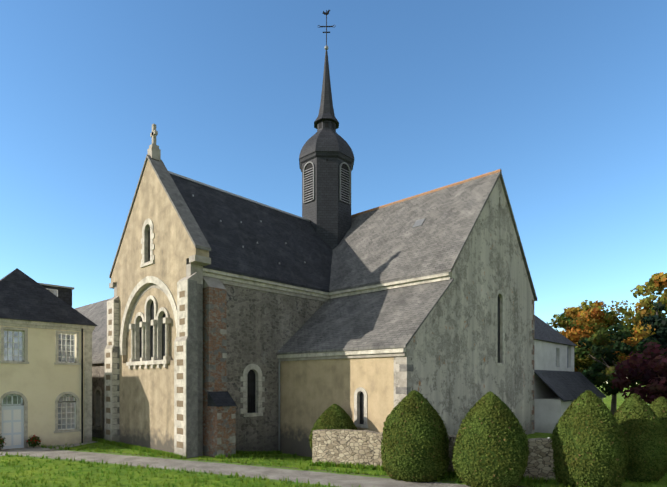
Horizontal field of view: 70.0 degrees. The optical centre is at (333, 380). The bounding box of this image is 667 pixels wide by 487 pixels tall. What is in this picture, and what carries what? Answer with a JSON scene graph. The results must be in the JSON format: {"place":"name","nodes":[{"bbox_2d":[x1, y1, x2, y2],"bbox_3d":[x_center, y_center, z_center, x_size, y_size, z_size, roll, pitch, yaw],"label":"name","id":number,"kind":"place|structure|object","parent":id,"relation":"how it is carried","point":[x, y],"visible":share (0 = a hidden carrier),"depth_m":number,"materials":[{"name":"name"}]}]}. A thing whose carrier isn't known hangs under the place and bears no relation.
{"place":"outdoors","nodes":[
{"label":"outdoors","id":0,"kind":"place"},
{"bbox_2d":[0,441,95,455],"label":"forecourt gravel","id":1,"kind":"structure","parent":0,"point":[21,450],"depth_m":26.11,"materials":[{"name":"beige gravel"}]},
{"bbox_2d":[0,433,5,447],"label":"rose shrub","id":2,"kind":"object","parent":1,"relation":"on","point":[2,442],"depth_m":25.43,"materials":[{"name":"green plant"}]},
{"bbox_2d":[26,435,40,446],"bbox_3d":[-16.815,3.371,26.691,0.740,0.692,0.728,0,0,43],"label":"rose shrub","id":3,"kind":"object","parent":1,"relation":"on","point":[33,440],"depth_m":26.63,"materials":[{"name":"green plant"}]},
{"bbox_2d":[75,298,110,363],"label":"background roof","id":4,"kind":"structure","parent":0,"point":[96,313],"depth_m":37.61,"materials":[{"name":"grey tile"}]},
{"bbox_2d":[92,363,104,438],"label":"range walls","id":5,"kind":"structure","parent":0,"point":[98,374],"depth_m":31.44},
{"bbox_2d":[93,386,102,429],"bbox_3d":[-15.512,1.787,31.599,1.300,2.870,0.350,0,0,43],"label":"arched window","id":6,"kind":"structure","parent":5,"relation":"attached to","point":[98,392],"depth_m":31.83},
{"bbox_2d":[100,396,100,425],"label":"range bars","id":7,"kind":"object","parent":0,"point":[100,410],"visible":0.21,"depth_m":31.98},
{"bbox_2d":[168,171,309,221],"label":"roof ridge","id":8,"kind":"structure","parent":0,"point":[210,186],"depth_m":31.03,"materials":[{"name":"grey stone"}]},
{"bbox_2d":[5,449,522,486],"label":"gravel path","id":9,"kind":"structure","parent":0,"point":[314,477],"depth_m":20.02,"materials":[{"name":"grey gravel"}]},
{"bbox_2d":[0,384,666,486],"bbox_3d":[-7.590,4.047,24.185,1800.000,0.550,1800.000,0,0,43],"label":"ground","id":10,"kind":"structure","parent":0,"point":[72,480],"depth_m":19.62,"materials":[{"name":"green plant"}]},
{"bbox_2d":[0,326,83,449],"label":"cream house walls","id":11,"kind":"structure","parent":10,"relation":"on","point":[40,381],"depth_m":27.38,"materials":[{"name":"beige paint"}]},
{"bbox_2d":[2,394,22,405],"bbox_3d":[-17.828,1.052,26.422,0.040,0.600,1.000,0,0,43],"label":"door transom","id":12,"kind":"object","parent":11,"relation":"attached to","point":[11,395],"visible":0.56,"depth_m":26.41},
{"bbox_2d":[4,331,21,359],"bbox_3d":[-17.819,-1.953,26.482,0.030,1.750,1.000,0,0,43],"label":"window glass","id":13,"kind":"object","parent":11,"relation":"attached to","point":[10,346],"depth_m":26.41,"materials":[{"name":"glass"}]},
{"bbox_2d":[3,394,23,405],"bbox_3d":[-17.853,2.227,26.445,0.030,3.050,1.100,0,0,43],"label":"door fanlight glass","id":14,"kind":"object","parent":11,"relation":"attached to","point":[14,400],"visible":0.17,"depth_m":26.48,"materials":[{"name":"grey glass"}]},
{"bbox_2d":[4,329,23,361],"bbox_3d":[-17.794,-1.953,26.459,0.040,1.750,1.000,0,0,43],"label":"window frame","id":15,"kind":"object","parent":11,"relation":"on","point":[13,342],"visible":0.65,"depth_m":26.48,"materials":[{"name":"white wood"}]},
{"bbox_2d":[0,318,94,449],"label":"cream house dressings","id":16,"kind":"structure","parent":11,"relation":"attached to","point":[14,425],"depth_m":26.80,"materials":[{"name":"beige stone"}]},
{"bbox_2d":[0,268,97,325],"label":"roof","id":17,"kind":"structure","parent":11,"relation":"on","point":[23,296],"depth_m":27.95,"materials":[{"name":"grey tile"}]},
{"bbox_2d":[39,283,73,306],"bbox_3d":[-18.503,-5.438,30.754,2.450,1.220,2.450,0,0,43],"label":"dormer","id":18,"kind":"object","parent":17,"relation":"on","point":[64,293],"visible":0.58,"depth_m":30.36,"materials":[{"name":"grey stone"}]},
{"bbox_2d":[58,334,73,361],"bbox_3d":[-15.988,-1.953,28.466,0.030,1.750,1.000,0,0,43],"label":"window glass","id":19,"kind":"object","parent":11,"relation":"attached to","point":[64,348],"depth_m":28.43,"materials":[{"name":"grey glass"}]},
{"bbox_2d":[58,394,73,428],"bbox_3d":[-15.988,1.847,28.466,0.030,2.150,1.050,0,0,43],"label":"window glass","id":20,"kind":"object","parent":11,"relation":"on","point":[70,406],"visible":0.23,"depth_m":28.51,"materials":[{"name":"grey glass"}]},
{"bbox_2d":[58,395,74,401],"bbox_3d":[-15.962,1.062,28.442,0.040,0.420,0.945,0,0,43],"label":"window transom","id":21,"kind":"object","parent":20,"relation":"attached to","point":[66,398],"visible":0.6,"depth_m":28.45,"materials":[{"name":"white wood"}]},
{"bbox_2d":[58,401,75,429],"bbox_3d":[-15.962,2.072,28.442,0.040,1.700,1.050,0,0,43],"label":"window frame","id":22,"kind":"object","parent":20,"relation":"attached to","point":[66,418],"visible":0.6,"depth_m":28.43,"materials":[{"name":"white wood"}]},
{"bbox_2d":[58,333,74,362],"bbox_3d":[-15.962,-1.953,28.442,0.040,1.750,1.000,0,0,43],"label":"window frame","id":23,"kind":"object","parent":11,"relation":"on","point":[70,345],"visible":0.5,"depth_m":28.47,"materials":[{"name":"white wood"}]},
{"bbox_2d":[81,329,82,442],"bbox_3d":[-15.214,0.272,28.840,0.100,7.200,0.095,0,0,43],"label":"house downpipe","id":24,"kind":"object","parent":11,"relation":"attached to","point":[82,385],"depth_m":28.80,"materials":[{"name":"grey metal"}]},
{"bbox_2d":[105,296,118,441],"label":"buttress","id":25,"kind":"structure","parent":10,"relation":"on","point":[111,390],"depth_m":29.28,"materials":[{"name":"beige stone"}]},
{"bbox_2d":[111,160,208,452],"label":"facade wall","id":26,"kind":"structure","parent":10,"relation":"on","point":[146,407],"depth_m":26.62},
{"bbox_2d":[114,287,116,296],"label":"corner pier","id":27,"kind":"structure","parent":26,"relation":"attached to","point":[115,291],"depth_m":29.75,"materials":[{"name":"beige stone"}]},
{"bbox_2d":[140,317,142,357],"bbox_3d":[-11.194,-2.478,28.035,0.920,2.700,0.030,0,0,43],"label":"facade glass","id":28,"kind":"object","parent":26,"relation":"attached to","point":[141,339],"visible":0.29,"depth_m":28.17,"materials":[{"name":"black glass"}]},
{"bbox_2d":[119,218,176,368],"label":"window surrounds","id":29,"kind":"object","parent":26,"relation":"attached to","point":[140,289],"depth_m":27.14,"materials":[{"name":"beige stone"}]},
{"bbox_2d":[148,227,149,260],"bbox_3d":[-10.310,-7.753,26.988,0.720,2.150,0.030,0,0,43],"label":"facade glass","id":30,"kind":"object","parent":26,"relation":"attached to","point":[149,244],"visible":0.31,"depth_m":27.13,"materials":[{"name":"black glass"}]},
{"bbox_2d":[150,301,153,359],"bbox_3d":[-10.195,-2.878,27.113,0.960,3.500,0.030,0,0,43],"label":"facade glass","id":31,"kind":"object","parent":26,"relation":"attached to","point":[151,326],"visible":0.27,"depth_m":27.32,"materials":[{"name":"glass"}]},
{"bbox_2d":[109,124,210,288],"bbox_3d":[-10.201,-10.233,27.105,10.160,8.690,0.910,0,0,43],"label":"gable coping","id":32,"kind":"object","parent":26,"relation":"attached to","point":[186,217],"visible":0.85,"depth_m":25.64,"materials":[{"name":"pale limestone"}]},
{"bbox_2d":[162,312,165,359],"bbox_3d":[-9.195,-2.478,26.190,0.920,2.700,0.030,0,0,43],"label":"facade glass","id":33,"kind":"object","parent":26,"relation":"attached to","point":[163,338],"visible":0.33,"depth_m":26.37,"materials":[{"name":"black glass"}]},
{"bbox_2d":[186,263,202,283],"bbox_3d":[-7.040,-5.398,24.154,0.390,0.940,0.700,0,0,43],"label":"cornice end","id":34,"kind":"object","parent":26,"relation":"attached to","point":[191,269],"depth_m":24.02,"materials":[{"name":"beige stone"}]},
{"bbox_2d":[197,283,202,455],"bbox_3d":[-6.980,0.022,24.234,0.370,9.900,0.500,0,0,43],"label":"corner pilaster","id":35,"kind":"object","parent":26,"relation":"attached to","point":[200,355],"visible":0.29,"depth_m":24.20,"materials":[{"name":"stone"}]},
{"bbox_2d":[174,272,197,457],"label":"buttress","id":36,"kind":"structure","parent":10,"relation":"on","point":[185,392],"depth_m":23.54,"materials":[{"name":"beige stone"}]},
{"bbox_2d":[203,276,236,456],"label":"brick buttress","id":37,"kind":"structure","parent":10,"relation":"on","point":[219,420],"depth_m":24.27,"materials":[{"name":"brown brick"}]},
{"bbox_2d":[223,284,324,451],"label":"stone wall","id":38,"kind":"structure","parent":10,"relation":"on","point":[263,328],"depth_m":27.48,"materials":[{"name":"grey stone"}]},
{"bbox_2d":[247,369,254,412],"bbox_3d":[-4.795,0.572,27.294,0.030,2.500,0.780,0,0,43],"label":"window","id":39,"kind":"structure","parent":38,"relation":"in","point":[251,383],"depth_m":27.31,"materials":[{"name":"black glass"}]},
{"bbox_2d":[249,396,253,412],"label":"window bars","id":40,"kind":"object","parent":39,"relation":"attached to","point":[251,404],"visible":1,"depth_m":27.21,"materials":[{"name":"black metal"}]},
{"bbox_2d":[170,174,332,292],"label":"roof","id":41,"kind":"structure","parent":38,"relation":"on","point":[228,236],"depth_m":29.50,"materials":[{"name":"black tile"}]},
{"bbox_2d":[240,364,264,416],"bbox_3d":[-4.681,0.522,27.188,0.400,3.000,1.700,0,0,43],"label":"window surround","id":42,"kind":"object","parent":38,"relation":"attached to","point":[259,389],"visible":0.71,"depth_m":27.36,"materials":[{"name":"grey stone"}]},
{"bbox_2d":[203,268,329,301],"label":"cornice","id":43,"kind":"structure","parent":38,"relation":"attached to","point":[227,278],"depth_m":27.60,"materials":[{"name":"beige stone"}]},
{"bbox_2d":[309,403,357,450],"bbox_3d":[0.054,2.601,23.806,2.550,2.951,2.681,0,0,43],"label":"topiary yew","id":44,"kind":"object","parent":10,"relation":"on","point":[334,416],"visible":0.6,"depth_m":23.27,"materials":[{"name":"green plant"}]},
{"bbox_2d":[381,390,450,482],"bbox_3d":[3.136,2.119,18.561,2.689,3.549,2.842,0,0,43],"label":"topiary yew","id":45,"kind":"object","parent":10,"relation":"on","point":[414,443],"visible":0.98,"depth_m":17.66,"materials":[{"name":"green plant"}]},
{"bbox_2d":[312,429,555,482],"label":"dry stone wall","id":46,"kind":"structure","parent":10,"relation":"on","point":[339,446],"depth_m":20.62,"materials":[{"name":"beige stone"}]},
{"bbox_2d":[451,391,529,486],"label":"topiary yew","id":47,"kind":"object","parent":10,"relation":"on","point":[491,448],"visible":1,"depth_m":16.40,"materials":[{"name":"green plant"}]},
{"bbox_2d":[534,339,573,398],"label":"wing walls","id":48,"kind":"structure","parent":10,"relation":"on","point":[550,356],"depth_m":37.47,"materials":[{"name":"white paint"}]},
{"bbox_2d":[534,315,576,345],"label":"wing roof","id":49,"kind":"structure","parent":48,"relation":"on","point":[543,331],"depth_m":39.57,"materials":[{"name":"grey stone"}]},
{"bbox_2d":[534,370,605,401],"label":"porch roof","id":50,"kind":"structure","parent":48,"relation":"attached to","point":[564,386],"depth_m":37.45,"materials":[{"name":"stone"}]},
{"bbox_2d":[534,397,602,432],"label":"porch wall","id":51,"kind":"structure","parent":10,"relation":"on","point":[548,413],"depth_m":34.50,"materials":[{"name":"white paint"}]},
{"bbox_2d":[550,390,628,486],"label":"topiary yew","id":52,"kind":"object","parent":10,"relation":"on","point":[589,444],"visible":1,"depth_m":16.39,"materials":[{"name":"green plant"}]},
{"bbox_2d":[556,307,626,371],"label":"foliage","id":53,"kind":"object","parent":10,"relation":"on","point":[569,318],"visible":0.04,"depth_m":68.04,"materials":[{"name":"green plant"}]},
{"bbox_2d":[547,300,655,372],"bbox_3d":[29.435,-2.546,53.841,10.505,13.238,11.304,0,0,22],"label":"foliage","id":54,"kind":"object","parent":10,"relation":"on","point":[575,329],"visible":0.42,"depth_m":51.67,"materials":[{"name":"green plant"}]},
{"bbox_2d":[574,323,664,414],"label":"green tree","id":55,"kind":"object","parent":10,"relation":"on","point":[600,343],"visible":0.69,"depth_m":45.97,"materials":[{"name":"green plant"}]},
{"bbox_2d":[611,342,666,403],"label":"foliage","id":56,"kind":"object","parent":10,"relation":"on","point":[650,374],"visible":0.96,"depth_m":33.65,"materials":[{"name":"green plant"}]},
{"bbox_2d":[613,393,666,481],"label":"topiary yew","id":57,"kind":"object","parent":10,"relation":"on","point":[639,423],"visible":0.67,"depth_m":17.63,"materials":[{"name":"green plant"}]},
{"bbox_2d":[620,272,666,338],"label":"foliage","id":58,"kind":"object","parent":10,"relation":"on","point":[657,282],"visible":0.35,"depth_m":69.32,"materials":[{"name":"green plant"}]},
{"bbox_2d":[637,302,666,370],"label":"tree","id":59,"kind":"object","parent":10,"relation":"on","point":[659,324],"visible":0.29,"depth_m":56.55,"materials":[{"name":"plant"}]},
{"bbox_2d":[649,396,666,474],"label":"topiary yew","id":60,"kind":"object","parent":10,"relation":"on","point":[658,405],"visible":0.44,"depth_m":19.23,"materials":[{"name":"green plant"}]},
{"bbox_2d":[0,0,666,383],"label":"sky","id":61,"kind":"structure","parent":0,"point":[567,99],"materials":[{"name":"blue"}]},
{"bbox_2d":[280,348,393,456],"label":"lean to west wall","id":62,"kind":"structure","parent":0,"point":[311,391],"depth_m":26.02,"materials":[{"name":"beige paint"}]},
{"bbox_2d":[278,350,279,450],"bbox_3d":[-3.231,1.272,28.435,0.110,6.200,0.105,0,0,43],"label":"downspout","id":63,"kind":"object","parent":62,"relation":"attached to","point":[278,403],"depth_m":28.44,"materials":[{"name":"silver metal"}]},
{"bbox_2d":[277,348,405,360],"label":"cornice","id":64,"kind":"structure","parent":62,"relation":"attached to","point":[393,352],"depth_m":24.81,"materials":[{"name":"beige stone"}]},
{"bbox_2d":[354,387,367,427],"bbox_3d":[1.449,1.347,24.394,0.960,2.050,0.330,0,0,43],"label":"window surround","id":65,"kind":"object","parent":62,"relation":"attached to","point":[358,391],"visible":0.73,"depth_m":24.48,"materials":[{"name":"white stone"}]},
{"bbox_2d":[360,392,363,423],"bbox_3d":[1.537,1.372,24.490,0.460,1.700,0.030,0,0,43],"label":"lean to window glass","id":66,"kind":"object","parent":65,"relation":"in","point":[361,408],"visible":0.42,"depth_m":24.56,"materials":[{"name":"black glass"}]},
{"bbox_2d":[276,278,453,354],"bbox_3d":[1.523,-3.543,26.980,9.200,3.970,4.570,0,0,43],"label":"lean to roof","id":67,"kind":"object","parent":62,"relation":"on","point":[390,318],"visible":0.93,"depth_m":26.24,"materials":[{"name":"grey stone"}]},
{"bbox_2d":[329,272,450,298],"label":"cornice","id":68,"kind":"structure","parent":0,"point":[403,283],"depth_m":27.95,"materials":[{"name":"beige stone"}]},
{"bbox_2d":[394,177,533,434],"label":"gable wall","id":69,"kind":"structure","parent":0,"point":[457,373],"depth_m":28.09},
{"bbox_2d":[329,171,536,300],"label":"roof","id":70,"kind":"structure","parent":69,"relation":"on","point":[387,244],"depth_m":30.45,"materials":[{"name":"grey stone"}]},
{"bbox_2d":[299,49,353,248],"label":"bell tower","id":71,"kind":"structure","parent":70,"relation":"on","point":[326,212],"depth_m":35.74,"materials":[{"name":"stone"}]},
{"bbox_2d":[318,10,333,49],"bbox_3d":[-0.553,-27.698,37.558,1.418,3.160,0.309,0,0,-2],"label":"weather vane","id":72,"kind":"object","parent":71,"relation":"attached to","point":[326,13],"visible":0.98,"depth_m":37.52,"materials":[{"name":"black metal"}]},
{"bbox_2d":[303,122,350,203],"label":"louvered openings","id":73,"kind":"object","parent":71,"relation":"attached to","point":[309,182],"visible":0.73,"depth_m":36.18,"materials":[{"name":"grey wood"}]},
{"bbox_2d":[412,218,425,227],"bbox_3d":[5.567,-10.243,30.993,0.700,0.642,0.584,0,0,43],"label":"skylight","id":74,"kind":"object","parent":70,"relation":"in","point":[418,223],"visible":0.79,"depth_m":30.93},
{"bbox_2d":[351,169,501,216],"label":"transept ridge tiles","id":75,"kind":"object","parent":70,"relation":"on","point":[440,188],"visible":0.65,"depth_m":33.22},
{"bbox_2d":[396,300,533,433],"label":"quoins","id":76,"kind":"object","parent":69,"relation":"attached to","point":[406,385],"visible":0.4,"depth_m":22.65,"materials":[{"name":"stone"}]},
{"bbox_2d":[495,290,504,365],"bbox_3d":[10.433,-3.338,30.139,0.310,4.780,1.400,0,0,43],"label":"window surround","id":77,"kind":"object","parent":69,"relation":"attached to","point":[502,325],"visible":0.62,"depth_m":30.36,"materials":[{"name":"grey stone"}]},
{"bbox_2d":[497,295,499,362],"bbox_3d":[10.374,-3.328,30.193,0.030,4.400,0.800,0,0,43],"label":"narrow window","id":78,"kind":"structure","parent":77,"relation":"in","point":[498,356],"depth_m":30.31,"materials":[{"name":"black glass"}]}
]}

